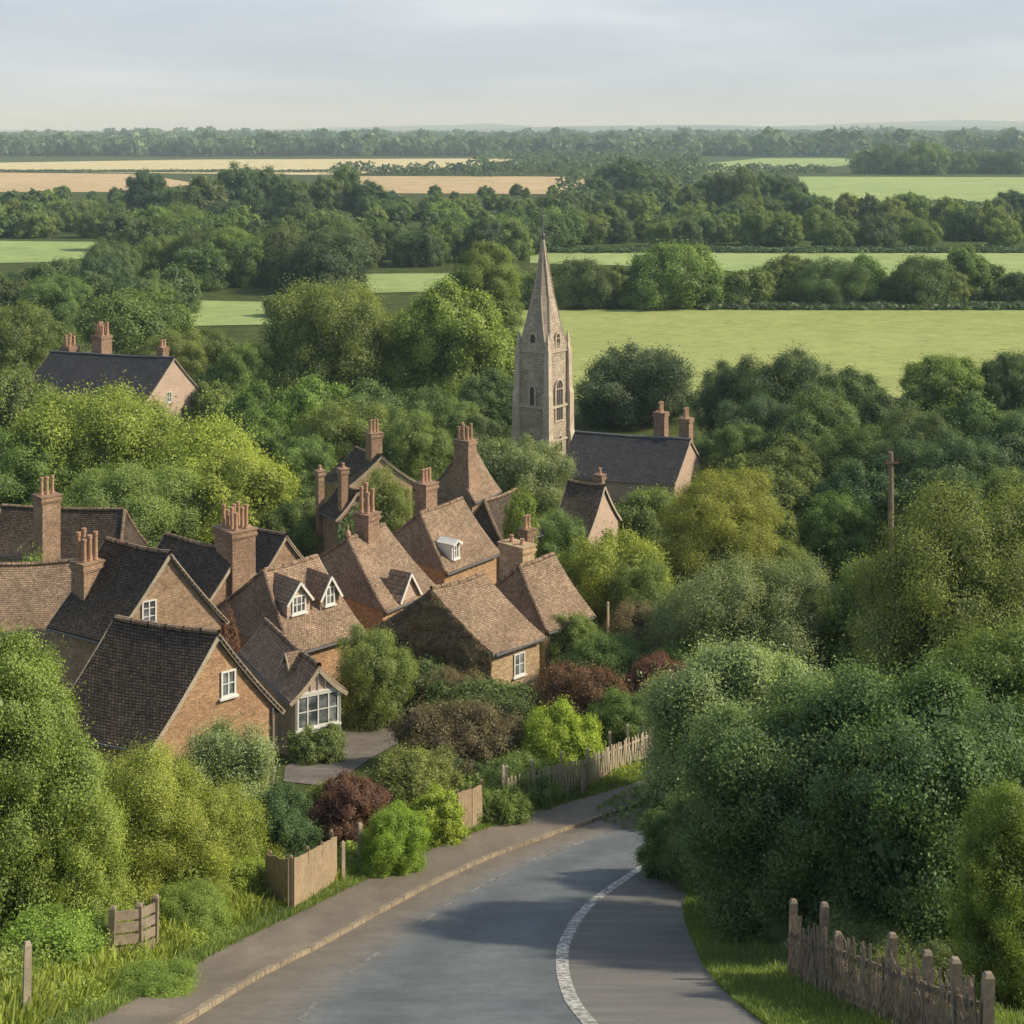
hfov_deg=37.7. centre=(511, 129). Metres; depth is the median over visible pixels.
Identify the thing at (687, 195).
broadleaf tree
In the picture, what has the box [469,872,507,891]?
lane line
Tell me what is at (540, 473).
broadleaf tree
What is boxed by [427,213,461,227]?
broadleaf tree
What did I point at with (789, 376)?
broadleaf tree
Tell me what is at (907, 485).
broadleaf tree
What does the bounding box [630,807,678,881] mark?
leafy branch tree
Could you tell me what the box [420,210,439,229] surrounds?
broadleaf tree
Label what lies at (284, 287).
broadleaf tree
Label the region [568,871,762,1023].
layby
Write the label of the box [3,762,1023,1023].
verge grass
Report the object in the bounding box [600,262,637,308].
broadleaf tree
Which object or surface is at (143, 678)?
cottage
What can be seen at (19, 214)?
broadleaf tree
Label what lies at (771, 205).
broadleaf tree
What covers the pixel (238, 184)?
broadleaf tree
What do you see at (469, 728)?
shrub
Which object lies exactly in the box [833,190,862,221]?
broadleaf tree
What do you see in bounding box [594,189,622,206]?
broadleaf tree
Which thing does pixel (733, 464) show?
broadleaf tree
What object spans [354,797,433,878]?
shrub
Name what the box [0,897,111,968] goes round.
shrub
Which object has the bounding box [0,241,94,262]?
field
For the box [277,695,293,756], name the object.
wall
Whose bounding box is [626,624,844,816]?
broadleaf tree
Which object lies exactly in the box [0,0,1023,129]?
sky
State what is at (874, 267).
broadleaf tree
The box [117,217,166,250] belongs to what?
broadleaf tree
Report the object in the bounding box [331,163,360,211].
broadleaf tree
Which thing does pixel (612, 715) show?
shrub
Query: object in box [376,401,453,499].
broadleaf tree
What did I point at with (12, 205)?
broadleaf tree
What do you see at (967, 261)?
broadleaf tree
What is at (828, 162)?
field
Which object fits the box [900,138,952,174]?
broadleaf tree
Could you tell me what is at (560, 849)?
lane line
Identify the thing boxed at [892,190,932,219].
broadleaf tree
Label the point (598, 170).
broadleaf tree
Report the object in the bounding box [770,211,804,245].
broadleaf tree
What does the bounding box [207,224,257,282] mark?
broadleaf tree
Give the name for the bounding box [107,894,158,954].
slatted fence
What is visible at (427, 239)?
broadleaf tree
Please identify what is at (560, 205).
broadleaf tree
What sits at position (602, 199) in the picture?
broadleaf tree
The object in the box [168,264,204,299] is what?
broadleaf tree
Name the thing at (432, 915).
lane line
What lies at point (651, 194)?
broadleaf tree
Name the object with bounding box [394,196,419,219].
broadleaf tree
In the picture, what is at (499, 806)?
shrub
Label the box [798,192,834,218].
broadleaf tree
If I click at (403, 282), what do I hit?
field
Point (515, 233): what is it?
broadleaf tree
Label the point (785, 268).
broadleaf tree
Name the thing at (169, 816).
broadleaf tree
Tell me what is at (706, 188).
broadleaf tree
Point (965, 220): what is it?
broadleaf tree
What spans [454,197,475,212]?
broadleaf tree
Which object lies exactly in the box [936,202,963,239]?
broadleaf tree
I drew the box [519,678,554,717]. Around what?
shrub
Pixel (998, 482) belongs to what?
broadleaf tree
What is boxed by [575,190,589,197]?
broadleaf tree
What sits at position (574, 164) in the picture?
hedgerows
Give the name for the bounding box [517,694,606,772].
shrub
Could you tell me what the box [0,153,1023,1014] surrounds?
ground
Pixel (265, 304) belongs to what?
broadleaf tree
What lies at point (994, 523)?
broadleaf tree
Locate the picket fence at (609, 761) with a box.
[504,718,657,795]
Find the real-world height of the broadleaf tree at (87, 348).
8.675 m
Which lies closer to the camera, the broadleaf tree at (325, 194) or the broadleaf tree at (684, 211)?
the broadleaf tree at (684, 211)
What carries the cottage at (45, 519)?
on the ground at (244, 333)
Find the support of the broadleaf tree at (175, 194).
on the ground at (244, 333)
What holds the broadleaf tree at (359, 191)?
on the ground at (244, 333)
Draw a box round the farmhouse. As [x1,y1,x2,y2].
[32,321,203,425]
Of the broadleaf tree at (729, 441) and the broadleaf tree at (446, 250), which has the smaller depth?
the broadleaf tree at (729, 441)
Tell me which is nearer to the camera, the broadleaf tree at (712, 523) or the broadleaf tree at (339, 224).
the broadleaf tree at (712, 523)
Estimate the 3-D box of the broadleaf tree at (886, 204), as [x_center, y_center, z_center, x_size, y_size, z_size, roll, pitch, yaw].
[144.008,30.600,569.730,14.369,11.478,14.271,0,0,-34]
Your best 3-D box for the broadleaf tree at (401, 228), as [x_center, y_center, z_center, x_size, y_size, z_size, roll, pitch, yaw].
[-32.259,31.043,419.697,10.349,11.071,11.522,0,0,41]
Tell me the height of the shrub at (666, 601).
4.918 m
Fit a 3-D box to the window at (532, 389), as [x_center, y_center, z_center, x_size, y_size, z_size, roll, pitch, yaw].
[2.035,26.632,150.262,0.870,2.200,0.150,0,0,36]
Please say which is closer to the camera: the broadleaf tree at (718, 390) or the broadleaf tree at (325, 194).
the broadleaf tree at (718, 390)
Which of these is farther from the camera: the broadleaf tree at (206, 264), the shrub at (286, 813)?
the broadleaf tree at (206, 264)
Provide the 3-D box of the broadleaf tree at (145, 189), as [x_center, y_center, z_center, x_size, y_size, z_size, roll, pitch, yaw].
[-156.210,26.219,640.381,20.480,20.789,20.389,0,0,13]
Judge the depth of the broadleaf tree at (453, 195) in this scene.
747.31 m
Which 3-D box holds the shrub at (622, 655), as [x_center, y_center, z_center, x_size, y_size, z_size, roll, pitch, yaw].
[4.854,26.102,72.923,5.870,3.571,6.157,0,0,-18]
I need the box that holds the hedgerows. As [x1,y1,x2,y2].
[0,146,1023,310]
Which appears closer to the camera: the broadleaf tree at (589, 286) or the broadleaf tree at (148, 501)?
the broadleaf tree at (148, 501)
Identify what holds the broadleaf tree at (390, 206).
on the ground at (244, 333)
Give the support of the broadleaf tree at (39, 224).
on the ground at (244, 333)
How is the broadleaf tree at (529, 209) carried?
on the ground at (244, 333)
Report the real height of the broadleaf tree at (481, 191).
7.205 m
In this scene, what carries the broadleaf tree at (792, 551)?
on the ground at (244, 333)
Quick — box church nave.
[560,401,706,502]
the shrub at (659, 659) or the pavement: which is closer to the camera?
the pavement
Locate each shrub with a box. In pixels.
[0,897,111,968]
[13,542,53,562]
[81,909,125,951]
[108,951,209,998]
[144,873,239,939]
[166,708,287,804]
[211,850,266,899]
[219,607,244,663]
[240,775,324,859]
[284,720,349,765]
[301,767,394,845]
[305,779,335,812]
[348,847,377,875]
[351,461,414,533]
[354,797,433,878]
[361,742,466,807]
[384,691,527,776]
[399,652,453,716]
[407,779,471,846]
[412,673,540,734]
[414,663,486,704]
[451,753,509,783]
[477,782,534,825]
[479,743,565,810]
[500,483,539,557]
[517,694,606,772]
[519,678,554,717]
[529,655,633,743]
[535,505,593,564]
[539,610,606,681]
[545,624,652,687]
[551,763,589,798]
[581,682,654,756]
[602,595,657,657]
[604,550,671,620]
[623,647,689,702]
[640,577,725,655]
[645,635,706,665]
[693,435,714,475]
[754,507,809,554]
[756,912,819,952]
[805,901,923,968]
[872,945,945,983]
[911,936,997,988]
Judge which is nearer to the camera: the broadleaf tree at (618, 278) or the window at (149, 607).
the window at (149, 607)
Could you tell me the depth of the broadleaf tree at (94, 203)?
598.61 m
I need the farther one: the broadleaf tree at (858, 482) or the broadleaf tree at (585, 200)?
the broadleaf tree at (585, 200)
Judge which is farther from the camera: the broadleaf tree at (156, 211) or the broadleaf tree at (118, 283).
the broadleaf tree at (156, 211)
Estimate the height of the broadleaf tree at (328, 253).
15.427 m
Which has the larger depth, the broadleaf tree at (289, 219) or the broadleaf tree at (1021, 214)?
the broadleaf tree at (1021, 214)
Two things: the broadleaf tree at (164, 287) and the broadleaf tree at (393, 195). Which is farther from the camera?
the broadleaf tree at (393, 195)
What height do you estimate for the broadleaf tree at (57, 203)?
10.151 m
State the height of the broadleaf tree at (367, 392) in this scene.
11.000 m
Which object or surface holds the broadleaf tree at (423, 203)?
on the ground at (244, 333)
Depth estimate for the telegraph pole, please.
102.62 m
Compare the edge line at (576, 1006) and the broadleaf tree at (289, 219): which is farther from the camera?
the broadleaf tree at (289, 219)
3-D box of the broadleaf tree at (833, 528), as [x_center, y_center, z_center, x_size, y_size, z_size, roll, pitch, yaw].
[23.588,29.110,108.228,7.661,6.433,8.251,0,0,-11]
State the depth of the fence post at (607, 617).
80.42 m
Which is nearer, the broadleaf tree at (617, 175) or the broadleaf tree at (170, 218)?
the broadleaf tree at (170, 218)
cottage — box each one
[0,475,147,562]
[0,527,105,687]
[44,536,229,694]
[60,614,284,785]
[156,532,256,605]
[212,501,366,698]
[256,527,303,572]
[314,463,370,553]
[318,482,435,637]
[324,419,416,517]
[371,571,546,690]
[392,467,499,584]
[436,422,501,512]
[472,487,544,581]
[494,514,595,678]
[557,468,621,562]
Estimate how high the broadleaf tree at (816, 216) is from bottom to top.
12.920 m
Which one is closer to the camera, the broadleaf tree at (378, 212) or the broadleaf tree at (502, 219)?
the broadleaf tree at (502, 219)
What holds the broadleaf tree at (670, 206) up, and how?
on the ground at (244, 333)
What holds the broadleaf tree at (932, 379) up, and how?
on the ground at (244, 333)
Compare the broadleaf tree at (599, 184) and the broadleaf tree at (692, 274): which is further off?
the broadleaf tree at (599, 184)
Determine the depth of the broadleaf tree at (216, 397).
174.59 m
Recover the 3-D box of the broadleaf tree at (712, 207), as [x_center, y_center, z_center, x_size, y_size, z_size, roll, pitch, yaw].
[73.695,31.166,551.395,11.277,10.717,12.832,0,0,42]
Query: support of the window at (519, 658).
in the cottage at (479, 619)
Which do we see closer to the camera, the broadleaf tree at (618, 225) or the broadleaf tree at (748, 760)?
the broadleaf tree at (748, 760)
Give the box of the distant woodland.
[0,124,1023,156]
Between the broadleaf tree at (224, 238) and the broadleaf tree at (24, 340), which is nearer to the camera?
the broadleaf tree at (24, 340)
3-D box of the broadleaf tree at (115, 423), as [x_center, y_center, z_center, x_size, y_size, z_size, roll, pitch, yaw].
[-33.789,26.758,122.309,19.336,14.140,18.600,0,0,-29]
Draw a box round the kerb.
[167,800,646,1023]
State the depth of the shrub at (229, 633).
70.36 m
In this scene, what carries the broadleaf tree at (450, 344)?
on the ground at (244, 333)
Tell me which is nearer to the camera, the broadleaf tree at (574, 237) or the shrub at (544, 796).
the shrub at (544, 796)
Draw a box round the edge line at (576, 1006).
[556,865,641,1023]
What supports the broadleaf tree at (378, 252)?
on the ground at (244, 333)
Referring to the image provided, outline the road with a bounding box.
[187,804,666,1023]
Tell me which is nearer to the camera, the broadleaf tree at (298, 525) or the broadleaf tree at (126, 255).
the broadleaf tree at (298, 525)
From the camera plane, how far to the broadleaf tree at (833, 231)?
446.27 m
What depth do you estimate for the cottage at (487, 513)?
97.09 m
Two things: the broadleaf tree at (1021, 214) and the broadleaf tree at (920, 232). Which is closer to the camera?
the broadleaf tree at (920, 232)
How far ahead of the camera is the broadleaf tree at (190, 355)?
198.98 m
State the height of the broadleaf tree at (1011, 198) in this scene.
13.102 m
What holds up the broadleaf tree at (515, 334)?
on the ground at (244, 333)
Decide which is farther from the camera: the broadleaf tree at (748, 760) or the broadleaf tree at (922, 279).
the broadleaf tree at (922, 279)
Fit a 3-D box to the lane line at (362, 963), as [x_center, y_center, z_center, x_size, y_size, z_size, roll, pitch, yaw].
[-3.336,18.716,33.727,0.126,0.879,2.510,0,0,10]
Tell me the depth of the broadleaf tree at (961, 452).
117.27 m
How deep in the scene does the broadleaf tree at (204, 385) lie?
178.69 m
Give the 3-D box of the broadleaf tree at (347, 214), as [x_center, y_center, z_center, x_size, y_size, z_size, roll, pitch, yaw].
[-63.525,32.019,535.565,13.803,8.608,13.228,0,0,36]
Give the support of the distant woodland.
on the ground at (244, 333)
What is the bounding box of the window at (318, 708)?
[295,689,341,733]
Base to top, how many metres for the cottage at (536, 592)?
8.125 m
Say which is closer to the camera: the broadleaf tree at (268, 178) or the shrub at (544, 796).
the shrub at (544, 796)
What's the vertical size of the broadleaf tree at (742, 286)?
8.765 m
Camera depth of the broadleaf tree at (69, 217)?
531.50 m
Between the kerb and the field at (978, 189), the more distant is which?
the field at (978, 189)
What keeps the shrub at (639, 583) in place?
on the ground at (244, 333)
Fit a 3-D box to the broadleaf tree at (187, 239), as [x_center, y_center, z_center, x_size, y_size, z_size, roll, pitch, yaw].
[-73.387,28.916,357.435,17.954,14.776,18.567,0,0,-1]
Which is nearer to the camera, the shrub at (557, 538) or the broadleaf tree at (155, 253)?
the shrub at (557, 538)
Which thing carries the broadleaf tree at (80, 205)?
on the ground at (244, 333)
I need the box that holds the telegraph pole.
[884,452,898,554]
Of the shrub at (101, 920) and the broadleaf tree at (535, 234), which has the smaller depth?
the shrub at (101, 920)
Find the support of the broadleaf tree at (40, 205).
on the ground at (244, 333)
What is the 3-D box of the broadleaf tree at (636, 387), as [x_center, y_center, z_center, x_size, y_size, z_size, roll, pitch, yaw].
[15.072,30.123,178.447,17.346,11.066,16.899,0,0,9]
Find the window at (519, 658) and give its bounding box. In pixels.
[512,651,526,679]
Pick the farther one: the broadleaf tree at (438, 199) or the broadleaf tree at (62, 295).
the broadleaf tree at (438, 199)
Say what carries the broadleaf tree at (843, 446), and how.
on the ground at (244, 333)
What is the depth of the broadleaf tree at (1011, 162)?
1220.54 m
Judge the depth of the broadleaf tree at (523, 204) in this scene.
579.82 m
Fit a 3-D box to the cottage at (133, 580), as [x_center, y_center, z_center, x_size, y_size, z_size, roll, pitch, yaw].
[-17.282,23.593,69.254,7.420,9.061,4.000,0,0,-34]
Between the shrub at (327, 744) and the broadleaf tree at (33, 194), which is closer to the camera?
the shrub at (327, 744)
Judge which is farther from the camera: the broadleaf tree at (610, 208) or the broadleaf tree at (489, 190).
the broadleaf tree at (489, 190)
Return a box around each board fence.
[265,829,336,907]
[456,779,482,828]
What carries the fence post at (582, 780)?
on the ground at (244, 333)
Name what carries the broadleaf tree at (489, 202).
on the ground at (244, 333)
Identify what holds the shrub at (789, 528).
on the ground at (244, 333)
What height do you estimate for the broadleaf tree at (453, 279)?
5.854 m
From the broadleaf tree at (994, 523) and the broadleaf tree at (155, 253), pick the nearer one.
the broadleaf tree at (994, 523)
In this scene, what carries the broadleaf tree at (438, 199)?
on the ground at (244, 333)
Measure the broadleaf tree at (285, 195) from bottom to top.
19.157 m
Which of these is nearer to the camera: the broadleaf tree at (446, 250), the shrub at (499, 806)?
the shrub at (499, 806)
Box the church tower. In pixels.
[511,206,574,465]
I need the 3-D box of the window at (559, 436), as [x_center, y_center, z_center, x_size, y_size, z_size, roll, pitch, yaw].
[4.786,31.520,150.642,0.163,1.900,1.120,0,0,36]
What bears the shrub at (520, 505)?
on the ground at (244, 333)
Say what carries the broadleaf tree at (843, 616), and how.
on the ground at (244, 333)
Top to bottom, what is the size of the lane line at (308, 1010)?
0.864 m
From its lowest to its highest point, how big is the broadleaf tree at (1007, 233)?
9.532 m
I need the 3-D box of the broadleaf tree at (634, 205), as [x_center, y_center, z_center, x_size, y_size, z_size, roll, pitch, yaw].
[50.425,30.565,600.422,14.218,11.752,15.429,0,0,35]
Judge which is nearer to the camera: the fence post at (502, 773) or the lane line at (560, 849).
the lane line at (560, 849)
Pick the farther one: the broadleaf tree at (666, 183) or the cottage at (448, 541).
the broadleaf tree at (666, 183)
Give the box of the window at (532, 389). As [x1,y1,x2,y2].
[528,385,535,405]
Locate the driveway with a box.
[283,726,398,784]
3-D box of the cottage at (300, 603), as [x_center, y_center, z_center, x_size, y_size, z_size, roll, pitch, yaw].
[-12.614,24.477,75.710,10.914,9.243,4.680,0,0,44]
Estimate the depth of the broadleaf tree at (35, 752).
33.53 m
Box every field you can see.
[0,158,512,174]
[0,172,190,191]
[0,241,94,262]
[190,300,271,325]
[360,176,584,193]
[365,273,448,292]
[515,310,1023,398]
[530,250,1023,275]
[689,158,852,172]
[798,177,1023,208]
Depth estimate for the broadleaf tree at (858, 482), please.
109.94 m
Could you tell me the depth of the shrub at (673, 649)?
71.57 m
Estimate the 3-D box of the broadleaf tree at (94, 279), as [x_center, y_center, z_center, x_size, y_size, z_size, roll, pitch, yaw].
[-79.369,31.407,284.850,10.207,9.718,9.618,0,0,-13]
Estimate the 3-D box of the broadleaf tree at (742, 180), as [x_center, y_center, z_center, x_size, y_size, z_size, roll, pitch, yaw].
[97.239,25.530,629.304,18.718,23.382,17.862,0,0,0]
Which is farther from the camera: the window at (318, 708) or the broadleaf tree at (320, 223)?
the broadleaf tree at (320, 223)
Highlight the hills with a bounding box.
[0,120,1023,132]
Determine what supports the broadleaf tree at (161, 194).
on the ground at (244, 333)
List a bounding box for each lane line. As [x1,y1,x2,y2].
[297,1001,319,1019]
[346,952,380,973]
[417,902,453,924]
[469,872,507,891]
[528,838,593,861]
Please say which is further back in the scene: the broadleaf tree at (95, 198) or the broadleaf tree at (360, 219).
the broadleaf tree at (95, 198)
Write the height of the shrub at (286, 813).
2.820 m
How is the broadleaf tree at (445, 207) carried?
on the ground at (244, 333)
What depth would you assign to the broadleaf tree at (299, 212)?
505.22 m
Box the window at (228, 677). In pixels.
[219,668,238,701]
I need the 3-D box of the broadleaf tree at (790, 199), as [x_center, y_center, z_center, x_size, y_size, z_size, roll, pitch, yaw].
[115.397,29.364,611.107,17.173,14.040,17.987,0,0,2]
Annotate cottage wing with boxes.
[237,617,347,756]
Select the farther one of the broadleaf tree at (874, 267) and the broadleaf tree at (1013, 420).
the broadleaf tree at (874, 267)
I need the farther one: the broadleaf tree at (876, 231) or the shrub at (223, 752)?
the broadleaf tree at (876, 231)
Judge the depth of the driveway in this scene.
60.94 m
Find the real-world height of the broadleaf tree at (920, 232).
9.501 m
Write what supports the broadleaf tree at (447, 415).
on the ground at (244, 333)
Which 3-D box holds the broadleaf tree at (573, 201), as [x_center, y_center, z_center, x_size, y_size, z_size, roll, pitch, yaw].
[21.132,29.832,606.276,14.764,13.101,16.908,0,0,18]
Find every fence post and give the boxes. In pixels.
[22,940,31,1012]
[341,840,344,878]
[357,822,362,858]
[501,765,504,789]
[580,769,583,793]
[607,602,608,632]
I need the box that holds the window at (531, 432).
[528,431,535,445]
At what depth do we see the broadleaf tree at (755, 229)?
465.86 m
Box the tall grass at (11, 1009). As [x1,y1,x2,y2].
[0,758,651,1023]
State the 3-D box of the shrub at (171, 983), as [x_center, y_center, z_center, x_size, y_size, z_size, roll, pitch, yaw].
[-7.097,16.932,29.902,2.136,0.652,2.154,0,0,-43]
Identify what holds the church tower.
on the ground at (244, 333)
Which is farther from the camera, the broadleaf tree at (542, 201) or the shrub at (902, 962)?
the broadleaf tree at (542, 201)
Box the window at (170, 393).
[166,391,171,402]
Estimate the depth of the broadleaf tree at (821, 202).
589.18 m
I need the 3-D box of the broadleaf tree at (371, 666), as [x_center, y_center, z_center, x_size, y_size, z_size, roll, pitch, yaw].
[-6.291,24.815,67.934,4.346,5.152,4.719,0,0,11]
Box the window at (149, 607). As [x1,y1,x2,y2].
[142,599,156,621]
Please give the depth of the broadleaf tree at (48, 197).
655.49 m
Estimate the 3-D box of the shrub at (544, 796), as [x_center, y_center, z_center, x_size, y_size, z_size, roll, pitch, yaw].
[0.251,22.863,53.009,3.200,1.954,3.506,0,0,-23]
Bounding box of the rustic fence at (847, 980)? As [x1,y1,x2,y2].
[783,898,994,1023]
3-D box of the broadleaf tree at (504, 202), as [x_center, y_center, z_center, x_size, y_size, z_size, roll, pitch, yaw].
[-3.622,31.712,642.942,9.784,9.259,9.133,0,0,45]
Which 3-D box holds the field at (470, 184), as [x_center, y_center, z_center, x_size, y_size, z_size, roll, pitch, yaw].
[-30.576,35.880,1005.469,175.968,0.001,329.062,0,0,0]
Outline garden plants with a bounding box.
[341,613,679,834]
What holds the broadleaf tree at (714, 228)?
on the ground at (244, 333)
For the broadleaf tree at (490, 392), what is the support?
on the ground at (244, 333)
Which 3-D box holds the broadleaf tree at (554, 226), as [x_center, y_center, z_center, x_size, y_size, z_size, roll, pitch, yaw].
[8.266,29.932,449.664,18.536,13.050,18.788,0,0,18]
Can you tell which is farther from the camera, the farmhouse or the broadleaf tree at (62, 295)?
the broadleaf tree at (62, 295)
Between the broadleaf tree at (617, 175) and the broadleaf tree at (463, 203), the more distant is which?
the broadleaf tree at (617, 175)
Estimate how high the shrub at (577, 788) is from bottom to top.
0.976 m
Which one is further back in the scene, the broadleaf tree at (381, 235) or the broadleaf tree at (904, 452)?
the broadleaf tree at (381, 235)
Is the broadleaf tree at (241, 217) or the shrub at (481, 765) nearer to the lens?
the shrub at (481, 765)
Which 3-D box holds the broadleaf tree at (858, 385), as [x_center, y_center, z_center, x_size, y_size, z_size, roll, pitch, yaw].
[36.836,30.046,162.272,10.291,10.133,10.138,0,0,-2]
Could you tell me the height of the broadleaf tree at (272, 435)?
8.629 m
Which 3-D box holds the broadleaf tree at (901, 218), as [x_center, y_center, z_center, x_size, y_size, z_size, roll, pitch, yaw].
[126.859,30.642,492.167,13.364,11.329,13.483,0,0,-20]
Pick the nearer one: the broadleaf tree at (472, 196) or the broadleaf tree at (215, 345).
the broadleaf tree at (215, 345)
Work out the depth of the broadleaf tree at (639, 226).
493.50 m
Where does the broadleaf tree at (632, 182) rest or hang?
on the ground at (244, 333)
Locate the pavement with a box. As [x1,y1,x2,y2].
[87,777,653,1023]
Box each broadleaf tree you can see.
[0,190,21,212]
[0,210,18,237]
[0,273,26,318]
[0,293,76,375]
[0,360,63,444]
[0,369,197,506]
[0,422,81,508]
[0,610,136,942]
[1,267,37,287]
[2,196,21,216]
[4,770,143,934]
[10,208,29,226]
[11,271,99,327]
[14,210,59,238]
[16,200,47,211]
[16,257,65,286]
[19,199,38,213]
[20,188,46,209]
[33,208,65,234]
[37,189,60,209]
[41,256,83,280]
[47,322,91,352]
[48,197,75,211]
[53,185,71,198]
[53,199,95,230]
[54,454,214,547]
[59,207,82,231]
[62,280,203,373]
[69,254,132,284]
[69,270,116,305]
[72,207,105,237]
[76,337,120,354]
[79,238,145,279]
[80,197,99,208]
[85,190,100,199]
[89,195,105,205]
[91,206,139,245]
[95,199,132,216]
[98,273,151,300]
[98,732,252,910]
[106,185,124,201]
[107,191,124,204]
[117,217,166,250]
[120,167,166,210]
[120,188,130,207]
[127,402,295,491]
[129,232,180,278]
[132,204,170,230]
[133,325,209,380]
[138,261,204,313]
[145,277,176,297]
[147,205,208,229]
[153,188,165,206]
[153,218,208,237]
[158,185,187,206]
[160,198,182,208]
[162,242,234,290]
[164,221,226,264]
[168,202,199,214]
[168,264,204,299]
[177,210,234,231]
[177,442,304,544]
[178,171,228,211]
[180,325,239,378]
[181,378,240,425]
[193,387,242,427]
[194,362,225,385]
[200,775,294,874]
[202,199,241,217]
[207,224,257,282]
[209,338,279,394]
[213,377,293,438]
[215,159,267,215]
[221,231,283,287]
[223,401,293,464]
[224,246,264,286]
[225,203,264,230]
[244,217,265,236]
[245,163,288,218]
[253,267,405,397]
[257,218,312,286]
[260,214,306,236]
[261,294,287,315]
[261,494,324,556]
[263,177,315,222]
[267,371,352,443]
[272,226,377,291]
[273,431,340,501]
[280,279,321,292]
[283,395,395,463]
[288,201,317,224]
[302,208,342,231]
[306,173,346,212]
[306,223,356,236]
[310,214,358,230]
[317,373,410,430]
[319,218,365,234]
[326,208,354,218]
[330,617,422,732]
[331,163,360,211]
[342,177,390,216]
[346,228,388,267]
[350,195,383,218]
[351,216,365,229]
[360,215,391,238]
[362,205,388,222]
[369,222,397,259]
[372,353,415,398]
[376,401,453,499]
[381,272,515,397]
[382,190,401,203]
[384,199,412,218]
[386,221,408,259]
[386,229,425,266]
[387,204,410,227]
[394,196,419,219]
[395,381,462,475]
[398,226,444,266]
[415,200,428,219]
[418,193,436,205]
[420,198,470,223]
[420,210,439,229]
[420,223,453,262]
[423,196,445,213]
[427,184,442,194]
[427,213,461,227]
[431,394,485,460]
[432,190,441,197]
[435,216,479,260]
[439,410,506,468]
[445,263,468,282]
[448,191,458,201]
[448,239,525,334]
[452,214,478,226]
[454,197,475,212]
[455,365,513,436]
[459,216,508,254]
[460,193,480,207]
[463,205,481,221]
[473,428,583,514]
[475,185,490,195]
[475,207,495,222]
[480,191,499,209]
[487,188,494,195]
[491,211,526,224]
[494,195,515,213]
[494,217,536,260]
[501,206,529,220]
[507,326,521,358]
[509,183,523,194]
[509,198,527,209]
[512,270,532,287]
[515,201,528,207]
[517,267,569,309]
[518,197,536,205]
[519,220,552,254]
[520,187,531,197]
[522,203,540,216]
[524,208,570,246]
[533,194,561,211]
[539,203,566,217]
[545,185,559,195]
[545,195,570,211]
[547,209,587,246]
[549,256,618,309]
[552,189,582,210]
[556,519,677,622]
[572,208,614,244]
[572,335,705,431]
[575,173,613,195]
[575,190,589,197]
[577,194,594,211]
[586,200,629,227]
[590,196,607,212]
[591,162,616,191]
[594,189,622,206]
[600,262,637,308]
[601,154,647,192]
[605,214,633,243]
[614,273,663,308]
[615,187,644,209]
[615,480,681,562]
[620,192,659,219]
[622,165,662,190]
[623,238,731,310]
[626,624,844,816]
[630,538,845,682]
[632,212,651,239]
[636,170,680,201]
[643,211,676,239]
[644,216,679,245]
[645,192,661,214]
[648,459,796,597]
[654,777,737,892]
[658,657,920,946]
[660,199,680,215]
[671,216,705,245]
[673,202,711,219]
[674,185,706,207]
[683,208,728,243]
[688,354,759,445]
[691,173,720,204]
[698,419,769,480]
[702,202,719,215]
[707,169,728,207]
[708,386,789,441]
[710,453,748,492]
[718,200,746,222]
[718,266,779,305]
[719,212,741,241]
[721,164,764,204]
[724,190,775,222]
[727,341,852,413]
[733,207,773,245]
[738,461,814,553]
[740,429,831,502]
[747,259,771,272]
[754,194,788,226]
[756,169,779,200]
[757,407,838,458]
[763,248,812,302]
[765,645,1023,956]
[766,217,797,246]
[766,384,865,435]
[767,535,829,603]
[770,171,801,200]
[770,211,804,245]
[776,186,809,216]
[794,252,876,304]
[795,486,887,581]
[798,179,809,195]
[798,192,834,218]
[800,202,835,239]
[804,417,890,481]
[805,455,901,557]
[806,214,861,247]
[809,548,892,684]
[811,196,833,211]
[821,463,1023,696]
[831,362,890,407]
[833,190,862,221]
[839,213,860,224]
[847,149,875,173]
[851,249,892,302]
[852,213,899,247]
[852,387,926,435]
[856,192,880,222]
[861,398,970,461]
[861,431,948,492]
[867,140,903,173]
[874,196,911,217]
[879,252,962,309]
[880,462,992,555]
[882,208,916,240]
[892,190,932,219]
[896,351,992,408]
[899,217,944,246]
[899,423,1020,486]
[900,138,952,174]
[909,603,1023,735]
[925,196,956,227]
[925,387,1018,441]
[935,774,1023,1009]
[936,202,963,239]
[942,201,990,240]
[943,150,977,173]
[944,271,974,301]
[945,241,997,301]
[956,398,1023,456]
[967,147,998,173]
[969,201,1023,240]
[970,493,1023,630]
[971,461,1023,516]
[973,428,1023,476]
[977,348,1023,408]
[979,259,1007,301]
[982,194,1013,214]
[982,217,1023,246]
[988,148,1023,173]
[988,269,1023,301]
[995,188,1023,218]
[1017,211,1023,233]
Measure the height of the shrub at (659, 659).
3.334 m
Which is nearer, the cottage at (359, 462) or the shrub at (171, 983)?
the shrub at (171, 983)
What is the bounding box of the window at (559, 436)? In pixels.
[556,434,562,452]
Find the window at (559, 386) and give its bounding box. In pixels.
[554,379,563,422]
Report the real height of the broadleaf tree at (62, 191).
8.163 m
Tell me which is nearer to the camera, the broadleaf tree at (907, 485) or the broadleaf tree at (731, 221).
the broadleaf tree at (907, 485)
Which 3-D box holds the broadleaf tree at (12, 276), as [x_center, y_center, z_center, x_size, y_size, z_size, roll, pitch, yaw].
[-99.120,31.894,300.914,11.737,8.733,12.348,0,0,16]
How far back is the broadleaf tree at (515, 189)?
824.55 m

